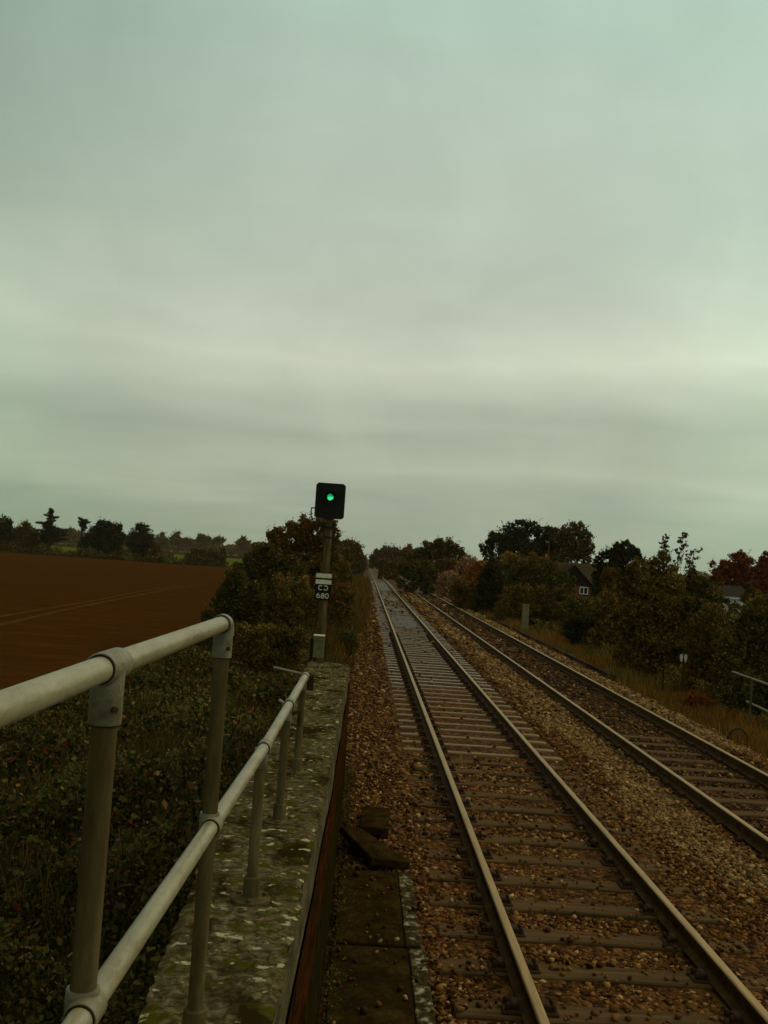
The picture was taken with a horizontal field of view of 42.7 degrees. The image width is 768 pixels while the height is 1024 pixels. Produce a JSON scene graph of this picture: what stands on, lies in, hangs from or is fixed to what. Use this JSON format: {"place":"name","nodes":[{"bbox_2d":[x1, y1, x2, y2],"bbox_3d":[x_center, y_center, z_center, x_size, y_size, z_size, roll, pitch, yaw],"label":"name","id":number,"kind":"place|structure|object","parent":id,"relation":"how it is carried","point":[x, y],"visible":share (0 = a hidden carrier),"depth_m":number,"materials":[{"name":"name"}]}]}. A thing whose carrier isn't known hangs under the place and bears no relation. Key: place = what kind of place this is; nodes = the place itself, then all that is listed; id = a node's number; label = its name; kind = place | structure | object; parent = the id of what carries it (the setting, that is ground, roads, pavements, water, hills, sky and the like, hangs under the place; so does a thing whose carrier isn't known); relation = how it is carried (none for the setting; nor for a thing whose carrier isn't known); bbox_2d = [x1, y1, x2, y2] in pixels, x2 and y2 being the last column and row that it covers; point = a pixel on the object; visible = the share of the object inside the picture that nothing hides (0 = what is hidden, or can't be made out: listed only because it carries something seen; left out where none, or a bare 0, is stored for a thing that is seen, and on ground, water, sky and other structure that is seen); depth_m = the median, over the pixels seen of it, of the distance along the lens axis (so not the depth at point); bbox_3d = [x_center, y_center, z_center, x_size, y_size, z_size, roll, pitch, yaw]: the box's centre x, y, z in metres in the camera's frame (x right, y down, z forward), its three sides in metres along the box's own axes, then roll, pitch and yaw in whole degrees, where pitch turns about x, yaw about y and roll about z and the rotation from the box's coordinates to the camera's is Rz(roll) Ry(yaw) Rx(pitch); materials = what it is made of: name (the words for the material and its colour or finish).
{"place":"outdoors","nodes":[
{"label":"outdoors","id":0,"kind":"place"},
{"bbox_2d":[0,552,245,689],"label":"ploughed field","id":1,"kind":"structure","parent":0,"point":[33,648],"depth_m":57.62,"materials":[{"name":"soil"}]},
{"bbox_2d":[0,583,197,616],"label":"wheel track","id":2,"kind":"structure","parent":1,"relation":"on","point":[83,602],"depth_m":57.42,"materials":[{"name":"soil"}]},
{"bbox_2d":[0,585,198,625],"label":"wheel track","id":3,"kind":"structure","parent":1,"relation":"on","point":[24,619],"depth_m":52.89,"materials":[{"name":"soil"}]},
{"bbox_2d":[0,540,230,566],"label":"hedge","id":4,"kind":"object","parent":1,"relation":"on","point":[69,553],"visible":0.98,"depth_m":203.87,"materials":[{"name":"green plant"}]},
{"bbox_2d":[0,571,767,1023],"bbox_3d":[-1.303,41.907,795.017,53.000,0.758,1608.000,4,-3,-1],"label":"embankment","id":5,"kind":"structure","parent":0,"point":[140,891],"depth_m":9.01,"materials":[{"name":"green plant"}]},
{"bbox_2d":[0,702,277,1023],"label":"bramble stems","id":6,"kind":"object","parent":5,"relation":"on","point":[148,758],"visible":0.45,"depth_m":11.77,"materials":[{"name":"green plant"}]},
{"bbox_2d":[0,619,329,1023],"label":"bramble undergrowth","id":7,"kind":"object","parent":5,"relation":"on","point":[45,966],"visible":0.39,"depth_m":11.39,"materials":[{"name":"green plant"}]},
{"bbox_2d":[0,618,333,1023],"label":"bank grass","id":8,"kind":"structure","parent":5,"relation":"on","point":[28,858],"depth_m":11.29,"materials":[{"name":"green plant"}]},
{"bbox_2d":[197,566,269,655],"bbox_3d":[-4.595,3.265,30.791,2.497,3.257,1.129,4,-3,-1],"label":"hawthorn bush","id":9,"kind":"object","parent":5,"relation":"on","point":[230,599],"visible":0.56,"depth_m":30.68,"materials":[{"name":"green plant"}]},
{"bbox_2d":[137,661,349,1023],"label":"platform wall","id":10,"kind":"structure","parent":5,"relation":"on","point":[251,977],"depth_m":4.60,"materials":[{"name":"concrete"}]},
{"bbox_2d":[0,614,313,1023],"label":"pipe railing","id":11,"kind":"object","parent":10,"relation":"on","point":[91,988],"visible":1,"depth_m":2.06,"materials":[{"name":"grey metal"}]},
{"bbox_2d":[212,617,310,683],"bbox_3d":[-3.109,3.673,24.807,2.476,1.961,0.924,4,-3,-1],"label":"hawthorn bush","id":12,"kind":"object","parent":5,"relation":"on","point":[272,647],"visible":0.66,"depth_m":24.67,"materials":[{"name":"green plant"}]},
{"bbox_2d":[228,538,309,627],"bbox_3d":[-4.487,3.078,37.845,3.252,4.414,1.484,4,-3,-1],"label":"hawthorn bush","id":13,"kind":"object","parent":5,"relation":"on","point":[265,561],"visible":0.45,"depth_m":37.66,"materials":[{"name":"green plant"}]},
{"bbox_2d":[186,574,375,784],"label":"line side weeds","id":14,"kind":"object","parent":5,"relation":"on","point":[361,585],"visible":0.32,"depth_m":35.62,"materials":[{"name":"green plant"}]},
{"bbox_2d":[255,572,318,655],"bbox_3d":[-2.768,3.269,28.839,2.003,3.209,1.170,4,-3,-1],"label":"hawthorn bush","id":15,"kind":"object","parent":5,"relation":"on","point":[286,602],"visible":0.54,"depth_m":28.67,"materials":[{"name":"green plant"}]},
{"bbox_2d":[265,511,346,622],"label":"broadleaf tree","id":16,"kind":"object","parent":5,"relation":"on","point":[306,544],"visible":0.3,"depth_m":43.66,"materials":[{"name":"green plant"}]},
{"bbox_2d":[309,634,324,661],"bbox_3d":[-1.348,3.274,19.045,0.280,1.790,0.212,4,-3,-1],"label":"cable box","id":17,"kind":"object","parent":5,"relation":"on","point":[317,645],"visible":0.74,"depth_m":18.98,"materials":[{"name":"paint"}]},
{"bbox_2d":[311,482,345,661],"bbox_3d":[-1.272,1.833,19.846,0.681,4.850,0.580,4,-3,-1],"label":"railway signal","id":18,"kind":"object","parent":5,"relation":"on","point":[329,502],"visible":0.96,"depth_m":19.89,"materials":[{"name":"black paint"}]},
{"bbox_2d":[326,580,357,630],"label":"hawthorn bush","id":19,"kind":"object","parent":5,"relation":"on","point":[341,609],"visible":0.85,"depth_m":38.70,"materials":[{"name":"green plant"}]},
{"bbox_2d":[331,555,353,600],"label":"hawthorn bush","id":20,"kind":"object","parent":5,"relation":"on","point":[342,574],"visible":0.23,"depth_m":54.62,"materials":[{"name":"green plant"}]},
{"bbox_2d":[334,629,358,654],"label":"hawthorn bush","id":21,"kind":"object","parent":5,"relation":"on","point":[346,635],"visible":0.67,"depth_m":30.76,"materials":[{"name":"green plant"}]},
{"bbox_2d":[337,533,367,573],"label":"broadleaf tree","id":22,"kind":"object","parent":5,"relation":"on","point":[360,566],"visible":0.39,"depth_m":208.17,"materials":[{"name":"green plant"}]},
{"bbox_2d":[377,557,398,579],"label":"hawthorn bush","id":23,"kind":"object","parent":5,"relation":"on","point":[384,570],"visible":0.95,"depth_m":149.55,"materials":[{"name":"brown plant"}]},
{"bbox_2d":[394,558,437,593],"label":"hawthorn bush","id":24,"kind":"object","parent":5,"relation":"on","point":[420,572],"visible":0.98,"depth_m":91.61,"materials":[{"name":"green plant"}]},
{"bbox_2d":[402,536,468,585],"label":"broadleaf tree","id":25,"kind":"object","parent":5,"relation":"on","point":[434,550],"visible":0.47,"depth_m":119.54,"materials":[{"name":"green plant"}]},
{"bbox_2d":[434,568,459,598],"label":"hawthorn bush","id":26,"kind":"object","parent":5,"relation":"on","point":[443,584],"visible":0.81,"depth_m":83.70,"materials":[{"name":"brown plant"}]},
{"bbox_2d":[430,557,465,592],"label":"hawthorn bush","id":27,"kind":"object","parent":5,"relation":"on","point":[441,564],"visible":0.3,"depth_m":99.66,"materials":[{"name":"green plant"}]},
{"bbox_2d":[449,578,478,609],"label":"hawthorn bush","id":28,"kind":"object","parent":5,"relation":"on","point":[469,591],"visible":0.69,"depth_m":65.65,"materials":[{"name":"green plant"}]},
{"bbox_2d":[459,558,487,583],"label":"hawthorn bush","id":29,"kind":"object","parent":5,"relation":"on","point":[472,570],"visible":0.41,"depth_m":79.72,"materials":[{"name":"brown plant"}]},
{"bbox_2d":[472,555,507,615],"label":"hawthorn bush","id":30,"kind":"object","parent":5,"relation":"on","point":[492,581],"visible":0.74,"depth_m":61.59,"materials":[{"name":"green plant"}]},
{"bbox_2d":[497,550,525,597],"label":"hawthorn bush","id":31,"kind":"object","parent":5,"relation":"on","point":[507,559],"visible":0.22,"depth_m":83.86,"materials":[{"name":"green plant"}]},
{"bbox_2d":[489,582,569,625],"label":"hawthorn bush","id":32,"kind":"object","parent":5,"relation":"on","point":[542,605],"visible":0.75,"depth_m":55.66,"materials":[{"name":"green plant"}]},
{"bbox_2d":[502,557,570,604],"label":"hawthorn bush","id":33,"kind":"object","parent":5,"relation":"on","point":[531,572],"visible":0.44,"depth_m":69.69,"materials":[{"name":"green plant"}]},
{"bbox_2d":[311,560,767,1023],"bbox_3d":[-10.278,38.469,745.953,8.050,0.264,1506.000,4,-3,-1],"label":"trackbed","id":34,"kind":"structure","parent":5,"relation":"on","point":[756,964],"depth_m":10.45,"materials":[{"name":"gravel"}]},
{"bbox_2d":[321,764,359,1023],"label":"moss","id":35,"kind":"object","parent":34,"relation":"on","point":[346,820],"visible":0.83,"depth_m":9.18,"materials":[{"name":"green plant"}]},
{"bbox_2d":[339,826,409,868],"bbox_3d":[-0.142,3.341,9.832,0.423,0.070,1.000,15,-5,-24],"label":"loose slab","id":36,"kind":"object","parent":34,"relation":"on","point":[370,849],"depth_m":9.63,"materials":[{"name":"concrete"}]},
{"bbox_2d":[359,806,389,835],"bbox_3d":[-0.101,3.440,10.970,0.320,0.080,1.000,4,-5,1],"label":"loose slab","id":37,"kind":"object","parent":34,"relation":"on","point":[374,820],"depth_m":10.77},
{"bbox_2d":[333,869,420,949],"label":"paving slab","id":38,"kind":"structure","parent":34,"relation":"on","point":[394,903],"depth_m":8.21,"materials":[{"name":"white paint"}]},
{"bbox_2d":[324,944,435,1023],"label":"paving slab","id":39,"kind":"structure","parent":34,"relation":"on","point":[381,979],"depth_m":6.75,"materials":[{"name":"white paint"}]},
{"bbox_2d":[396,706,520,717],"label":"sleeper","id":40,"kind":"object","parent":34,"relation":"on","point":[487,714],"visible":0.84,"depth_m":19.55,"materials":[{"name":"beige concrete"}]},
{"bbox_2d":[368,565,549,1023],"bbox_3d":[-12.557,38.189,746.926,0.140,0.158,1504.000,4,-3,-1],"label":"rail","id":41,"kind":"object","parent":34,"relation":"on","point":[524,990],"visible":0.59,"depth_m":8.75,"materials":[{"name":"metal"}]},
{"bbox_2d":[397,711,526,723],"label":"sleeper","id":42,"kind":"object","parent":34,"relation":"on","point":[430,715],"visible":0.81,"depth_m":18.87,"materials":[{"name":"beige concrete"}]},
{"bbox_2d":[398,717,532,730],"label":"sleeper","id":43,"kind":"object","parent":34,"relation":"on","point":[418,720],"visible":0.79,"depth_m":18.19,"materials":[{"name":"beige concrete"}]},
{"bbox_2d":[399,723,539,736],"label":"sleeper","id":44,"kind":"object","parent":34,"relation":"on","point":[436,728],"visible":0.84,"depth_m":17.50,"materials":[{"name":"beige concrete"}]},
{"bbox_2d":[400,730,546,743],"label":"sleeper","id":45,"kind":"object","parent":34,"relation":"on","point":[507,739],"visible":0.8,"depth_m":16.82,"materials":[{"name":"beige concrete"}]},
{"bbox_2d":[402,738,553,751],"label":"sleeper","id":46,"kind":"object","parent":34,"relation":"on","point":[441,742],"visible":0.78,"depth_m":16.13,"materials":[{"name":"beige concrete"}]},
{"bbox_2d":[403,745,562,760],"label":"sleeper","id":47,"kind":"object","parent":34,"relation":"on","point":[520,755],"visible":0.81,"depth_m":15.44,"materials":[{"name":"beige concrete"}]},
{"bbox_2d":[402,754,571,770],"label":"sleeper","id":48,"kind":"object","parent":34,"relation":"on","point":[529,764],"visible":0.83,"depth_m":14.75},
{"bbox_2d":[407,763,582,780],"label":"sleeper","id":49,"kind":"object","parent":34,"relation":"on","point":[537,774],"visible":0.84,"depth_m":14.05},
{"bbox_2d":[409,774,593,792],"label":"sleeper","id":50,"kind":"object","parent":34,"relation":"on","point":[435,778],"visible":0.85,"depth_m":13.39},
{"bbox_2d":[411,785,605,804],"bbox_3d":[1.608,3.714,12.758,2.516,0.193,0.256,4,-3,-1],"label":"sleeper","id":51,"kind":"object","parent":34,"relation":"on","point":[553,797],"visible":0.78,"depth_m":12.70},
{"bbox_2d":[413,797,619,819],"bbox_3d":[1.621,3.677,12.073,2.516,0.193,0.256,4,-3,-1],"label":"sleeper","id":52,"kind":"object","parent":34,"relation":"on","point":[446,803],"visible":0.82,"depth_m":12.01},
{"bbox_2d":[413,812,638,835],"bbox_3d":[1.632,3.651,11.394,2.601,0.188,0.263,4,-3,0],"label":"sleeper","id":53,"kind":"object","parent":34,"relation":"on","point":[473,819],"visible":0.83,"depth_m":11.33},
{"bbox_2d":[450,598,616,678],"bbox_3d":[6.081,6.243,59.042,0.140,0.158,61.700,4,-3,-1],"label":"scrap rail","id":54,"kind":"object","parent":34,"relation":"on","point":[593,667],"visible":0.64,"depth_m":35.06,"materials":[{"name":"brown metal"}]},
{"bbox_2d":[419,829,652,852],"bbox_3d":[1.645,3.620,10.708,2.529,0.187,0.261,4,-3,0],"label":"sleeper","id":55,"kind":"object","parent":34,"relation":"on","point":[454,835],"visible":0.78,"depth_m":10.64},
{"bbox_2d":[423,846,672,873],"bbox_3d":[1.658,3.581,10.017,2.516,0.193,0.256,4,-3,-1],"label":"sleeper","id":56,"kind":"object","parent":34,"relation":"on","point":[604,862],"visible":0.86,"depth_m":9.97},
{"bbox_2d":[332,589,767,1023],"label":"ballast stones","id":57,"kind":"object","parent":34,"relation":"on","point":[609,924],"visible":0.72,"depth_m":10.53,"materials":[{"name":"gravel"}]},
{"bbox_2d":[428,867,695,896],"bbox_3d":[1.671,3.547,9.332,2.516,0.193,0.256,4,-3,-1],"label":"sleeper","id":58,"kind":"object","parent":34,"relation":"on","point":[626,885],"visible":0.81,"depth_m":9.28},
{"bbox_2d":[374,568,767,1023],"bbox_3d":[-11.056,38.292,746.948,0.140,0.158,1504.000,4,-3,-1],"label":"rail","id":59,"kind":"object","parent":34,"relation":"on","point":[731,989],"visible":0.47,"depth_m":9.08,"materials":[{"name":"metal"}]},
{"bbox_2d":[427,892,726,924],"bbox_3d":[1.683,3.515,8.654,2.601,0.188,0.263,4,-3,-1],"label":"sleeper","id":60,"kind":"object","parent":34,"relation":"on","point":[477,901],"visible":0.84,"depth_m":8.59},
{"bbox_2d":[395,579,767,856],"bbox_3d":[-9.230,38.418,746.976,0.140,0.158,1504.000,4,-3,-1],"label":"rail","id":61,"kind":"object","parent":34,"relation":"on","point":[747,832],"visible":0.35,"depth_m":15.10,"materials":[{"name":"brown metal"}]},
{"bbox_2d":[398,576,767,786],"bbox_3d":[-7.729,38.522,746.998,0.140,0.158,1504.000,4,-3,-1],"label":"rail","id":62,"kind":"object","parent":34,"relation":"on","point":[745,768],"visible":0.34,"depth_m":20.25,"materials":[{"name":"metal"}]},
{"bbox_2d":[437,921,750,953],"bbox_3d":[1.695,3.485,7.968,2.528,0.187,0.261,4,-3,-1],"label":"sleeper","id":63,"kind":"object","parent":34,"relation":"on","point":[485,931],"visible":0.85,"depth_m":7.91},
{"bbox_2d":[452,995,746,1023],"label":"sleeper","id":64,"kind":"object","parent":34,"relation":"on","point":[510,1009],"visible":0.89,"depth_m":6.57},
{"bbox_2d":[439,955,767,990],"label":"sleeper","id":65,"kind":"object","parent":34,"relation":"on","point":[698,978],"visible":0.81,"depth_m":7.23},
{"bbox_2d":[607,744,711,756],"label":"sleeper","id":66,"kind":"object","parent":34,"relation":"on","point":[704,752],"visible":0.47,"depth_m":16.80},
{"bbox_2d":[620,752,750,765],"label":"sleeper","id":67,"kind":"object","parent":34,"relation":"on","point":[716,761],"visible":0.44,"depth_m":16.09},
{"bbox_2d":[630,761,743,774],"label":"sleeper","id":68,"kind":"object","parent":34,"relation":"on","point":[734,770],"visible":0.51,"depth_m":15.43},
{"bbox_2d":[635,770,762,785],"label":"sleeper","id":69,"kind":"object","parent":34,"relation":"on","point":[748,780],"visible":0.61,"depth_m":14.72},
{"bbox_2d":[653,780,767,794],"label":"sleeper","id":70,"kind":"object","parent":34,"relation":"on","point":[665,784],"visible":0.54,"depth_m":14.05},
{"bbox_2d":[667,791,767,805],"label":"sleeper","id":71,"kind":"object","parent":34,"relation":"on","point":[681,795],"visible":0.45,"depth_m":13.35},
{"bbox_2d":[691,804,767,817],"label":"sleeper","id":72,"kind":"object","parent":34,"relation":"on","point":[699,809],"visible":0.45,"depth_m":12.66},
{"bbox_2d":[506,550,596,598],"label":"bungalow","id":73,"kind":"object","parent":5,"relation":"on","point":[581,572],"visible":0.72,"depth_m":108.56,"materials":[{"name":"red brick"}]},
{"bbox_2d":[552,592,602,628],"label":"hawthorn bush","id":74,"kind":"object","parent":5,"relation":"on","point":[563,611],"visible":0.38,"depth_m":49.82,"materials":[{"name":"green plant"}]},
{"bbox_2d":[560,612,595,645],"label":"hawthorn bush","id":75,"kind":"object","parent":5,"relation":"on","point":[576,627],"visible":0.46,"depth_m":42.75,"materials":[{"name":"green plant"}]},
{"bbox_2d":[587,588,620,649],"bbox_3d":[9.137,4.490,40.025,1.735,3.188,1.094,4,-3,-1],"label":"hawthorn bush","id":76,"kind":"object","parent":5,"relation":"on","point":[600,631],"visible":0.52,"depth_m":39.83,"materials":[{"name":"green plant"}]},
{"bbox_2d":[452,597,767,757],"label":"verge grass","id":77,"kind":"structure","parent":5,"relation":"on","point":[606,662],"depth_m":26.56,"materials":[{"name":"plant"}]},
{"bbox_2d":[597,566,627,606],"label":"hawthorn bush","id":78,"kind":"object","parent":5,"relation":"on","point":[606,576],"visible":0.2,"depth_m":51.96,"materials":[{"name":"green plant"}]},
{"bbox_2d":[604,545,695,675],"bbox_3d":[8.756,3.363,32.030,3.158,4.595,1.674,4,-3,-1],"label":"hawthorn bush","id":79,"kind":"object","parent":5,"relation":"on","point":[647,630],"visible":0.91,"depth_m":31.75,"materials":[{"name":"green plant"}]},
{"bbox_2d":[682,689,718,712],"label":"hawthorn bush","id":80,"kind":"object","parent":5,"relation":"on","point":[692,699],"visible":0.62,"depth_m":23.48,"materials":[{"name":"red plant"}]},
{"bbox_2d":[679,596,733,694],"bbox_3d":[8.901,3.813,26.979,1.742,3.094,1.066,4,-3,-1],"label":"hawthorn bush","id":81,"kind":"object","parent":5,"relation":"on","point":[697,665],"visible":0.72,"depth_m":26.85,"materials":[{"name":"green plant"}]},
{"bbox_2d":[683,563,730,655],"bbox_3d":[10.543,3.759,33.049,2.095,4.135,1.133,4,-3,-1],"label":"hawthorn bush","id":82,"kind":"object","parent":5,"relation":"on","point":[696,586],"visible":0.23,"depth_m":32.95,"materials":[{"name":"green plant"}]},
{"bbox_2d":[704,590,767,701],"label":"hawthorn bush","id":83,"kind":"object","parent":5,"relation":"on","point":[735,653],"visible":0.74,"depth_m":24.88,"materials":[{"name":"green plant"}]},
{"bbox_2d":[716,665,767,721],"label":"hawthorn bush","id":84,"kind":"object","parent":5,"relation":"on","point":[735,695],"visible":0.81,"depth_m":22.87,"materials":[{"name":"green plant"}]},
{"bbox_2d":[731,671,767,728],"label":"pipe fence","id":85,"kind":"object","parent":5,"relation":"on","point":[750,703],"visible":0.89,"depth_m":20.95,"materials":[{"name":"grey metal"}]},
{"bbox_2d":[739,580,763,619],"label":"hawthorn bush","id":86,"kind":"object","parent":5,"relation":"on","point":[751,588],"visible":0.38,"depth_m":71.14,"materials":[{"name":"green plant"}]},
{"bbox_2d":[0,0,767,579],"label":"sky","id":87,"kind":"structure","parent":0,"point":[463,268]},
{"bbox_2d":[13,540,762,597],"bbox_3d":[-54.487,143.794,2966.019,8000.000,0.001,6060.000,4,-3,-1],"label":"ground","id":88,"kind":"structure","parent":0,"point":[227,567],"depth_m":206.51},
{"bbox_2d":[0,515,15,551],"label":"broadleaf tree","id":89,"kind":"object","parent":88,"relation":"on","point":[6,527],"visible":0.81,"depth_m":206.90,"materials":[{"name":"green plant"}]},
{"bbox_2d":[8,520,42,553],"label":"broadleaf tree","id":90,"kind":"object","parent":88,"relation":"on","point":[24,534],"visible":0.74,"depth_m":207.70,"materials":[{"name":"green plant"}]},
{"bbox_2d":[35,508,68,548],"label":"conifer","id":91,"kind":"object","parent":88,"relation":"on","point":[50,532],"visible":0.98,"depth_m":206.42,"materials":[{"name":"green plant"}]},
{"bbox_2d":[81,516,126,558],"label":"broadleaf tree","id":92,"kind":"object","parent":88,"relation":"on","point":[107,537],"visible":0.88,"depth_m":208.07,"materials":[{"name":"green plant"}]},
{"bbox_2d":[124,522,155,560],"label":"broadleaf tree","id":93,"kind":"object","parent":88,"relation":"on","point":[142,540],"visible":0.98,"depth_m":206.36,"materials":[{"name":"green plant"}]},
{"bbox_2d":[184,545,227,564],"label":"hawthorn bush","id":94,"kind":"object","parent":88,"relation":"on","point":[216,555],"visible":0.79,"depth_m":205.72,"materials":[{"name":"green plant"}]},
{"bbox_2d":[11,525,765,590],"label":"wood","id":95,"kind":"object","parent":88,"relation":"on","point":[232,549],"visible":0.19,"depth_m":743.87,"materials":[{"name":"green plant"}]},
{"bbox_2d":[367,541,416,568],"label":"broadleaf tree","id":96,"kind":"object","parent":88,"relation":"on","point":[391,552],"visible":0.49,"depth_m":297.96,"materials":[{"name":"green plant"}]},
{"bbox_2d":[478,518,561,572],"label":"broadleaf tree","id":97,"kind":"object","parent":88,"relation":"on","point":[517,539],"visible":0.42,"depth_m":127.67,"materials":[{"name":"green plant"}]},
{"bbox_2d":[547,520,596,563],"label":"broadleaf tree","id":98,"kind":"object","parent":88,"relation":"on","point":[572,548],"visible":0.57,"depth_m":125.86,"materials":[{"name":"green plant"}]},
{"bbox_2d":[462,593,767,728],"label":"scrub undergrowth","id":99,"kind":"object","parent":88,"relation":"on","point":[674,673],"visible":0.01,"depth_m":30.00,"materials":[{"name":"green plant"}]},
{"bbox_2d":[589,539,646,605],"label":"broadleaf tree","id":100,"kind":"object","parent":88,"relation":"on","point":[619,555],"visible":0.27,"depth_m":71.99,"materials":[{"name":"green plant"}]},
{"bbox_2d":[696,585,745,621],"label":"cottage","id":101,"kind":"structure","parent":88,"relation":"on","point":[733,593],"depth_m":80.75,"materials":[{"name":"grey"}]},
{"bbox_2d":[707,548,755,589],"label":"broadleaf tree","id":102,"kind":"object","parent":88,"relation":"on","point":[727,572],"visible":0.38,"depth_m":86.11,"materials":[{"name":"red plant"}]},
{"bbox_2d":[747,550,767,617],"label":"broadleaf tree","id":103,"kind":"object","parent":88,"relation":"on","point":[760,575],"visible":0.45,"depth_m":74.05,"materials":[{"name":"red plant"}]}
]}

